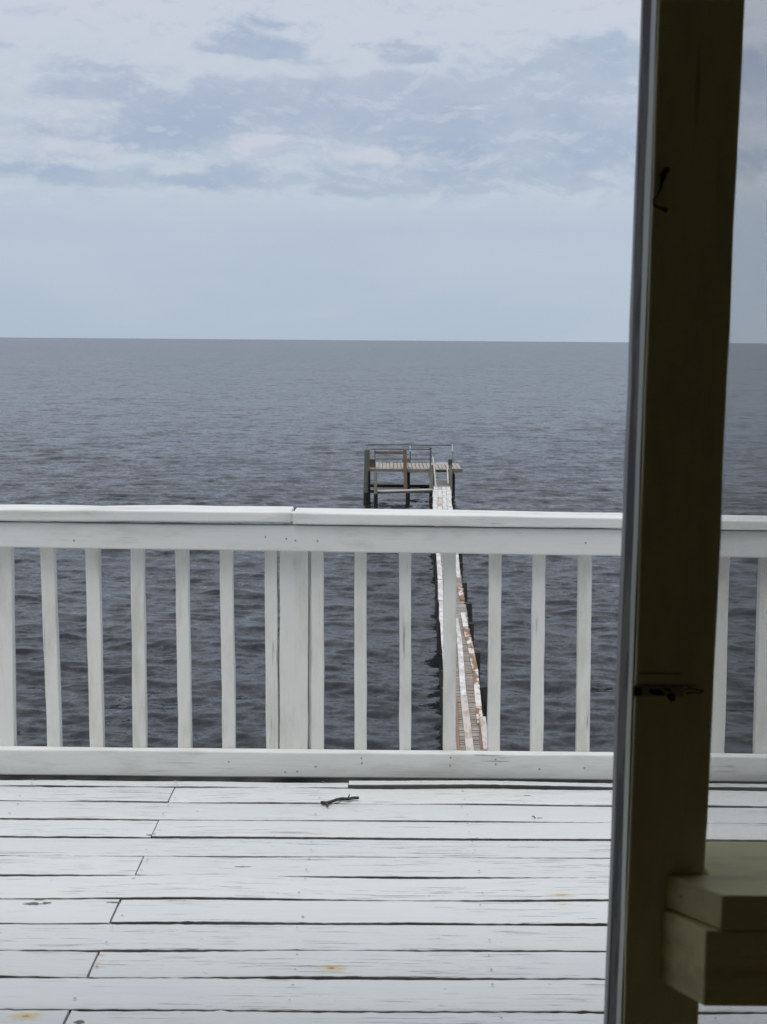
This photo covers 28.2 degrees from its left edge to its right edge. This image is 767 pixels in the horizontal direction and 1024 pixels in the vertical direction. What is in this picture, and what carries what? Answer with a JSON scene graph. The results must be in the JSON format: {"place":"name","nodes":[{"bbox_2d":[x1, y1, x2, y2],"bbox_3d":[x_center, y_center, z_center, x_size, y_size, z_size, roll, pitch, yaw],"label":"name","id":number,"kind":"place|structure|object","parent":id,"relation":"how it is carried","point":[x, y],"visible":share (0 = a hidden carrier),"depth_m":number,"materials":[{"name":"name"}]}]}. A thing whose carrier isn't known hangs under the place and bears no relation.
{"place":"outdoors","nodes":[
{"label":"outdoors","id":0,"kind":"place"},
{"bbox_2d":[0,337,766,753],"bbox_3d":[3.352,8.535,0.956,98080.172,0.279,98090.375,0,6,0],"label":"water","id":1,"kind":"structure","parent":0,"point":[522,425],"depth_m":92.20,"materials":[{"name":"grey liquid"}]},
{"bbox_2d":[363,444,462,504],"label":"fishing platform","id":2,"kind":"structure","parent":1,"relation":"in","point":[407,487],"depth_m":80.27,"materials":[{"name":"grey wood"}]},
{"bbox_2d":[432,455,448,486],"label":"boarding ladder","id":3,"kind":"object","parent":2,"relation":"attached to","point":[435,476],"visible":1,"depth_m":79.66,"materials":[{"name":"white"}]},
{"bbox_2d":[429,486,487,750],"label":"pier walkway","id":4,"kind":"structure","parent":1,"relation":"in","point":[471,712],"depth_m":36.80,"materials":[{"name":"grey wood"}]},
{"bbox_3d":[0.021,3.675,0.810,6.700,11.636,7.990,0,6,0],"label":"house","id":5,"kind":"object","parent":1,"relation":"in","visible":0},
{"bbox_2d":[0,775,765,788],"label":"deck frame","id":6,"kind":"object","parent":5,"relation":"attached to","point":[176,778],"depth_m":4.56,"materials":[{"name":"white wood"}]},
{"bbox_2d":[0,780,766,1023],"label":"deck","id":7,"kind":"structure","parent":6,"relation":"on","point":[376,902],"depth_m":3.49,"materials":[{"name":"paint"}]},
{"bbox_2d":[320,794,358,806],"bbox_3d":[-0.124,0.796,4.229,0.116,0.017,0.041,-5,9,-42],"label":"twig","id":8,"kind":"object","parent":7,"relation":"on","point":[327,803],"visible":1,"depth_m":4.24,"materials":[{"name":"wood"}]},
{"bbox_2d":[0,504,766,781],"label":"deck railing","id":9,"kind":"object","parent":6,"relation":"on","point":[301,544],"visible":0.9,"depth_m":4.45,"materials":[{"name":"white paint"}]},
{"bbox_2d":[604,0,744,1023],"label":"door frame","id":10,"kind":"object","parent":5,"relation":"attached to","point":[689,83],"visible":0.98,"depth_m":1.66,"materials":[{"name":"beige paint"}]},
{"bbox_2d":[661,842,766,1005],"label":"window ledge","id":11,"kind":"object","parent":10,"relation":"attached to","point":[714,939],"depth_m":1.66,"materials":[{"name":"paint"}]},
{"bbox_2d":[698,0,766,1023],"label":"insect screen","id":12,"kind":"object","parent":10,"relation":"attached to","point":[745,502],"visible":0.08,"depth_m":1.78,"materials":[{"name":"silver metal"}]},
{"bbox_2d":[0,0,766,342],"label":"sky","id":13,"kind":"structure","parent":0,"point":[398,170],"materials":[{"name":"blue"}]}
]}

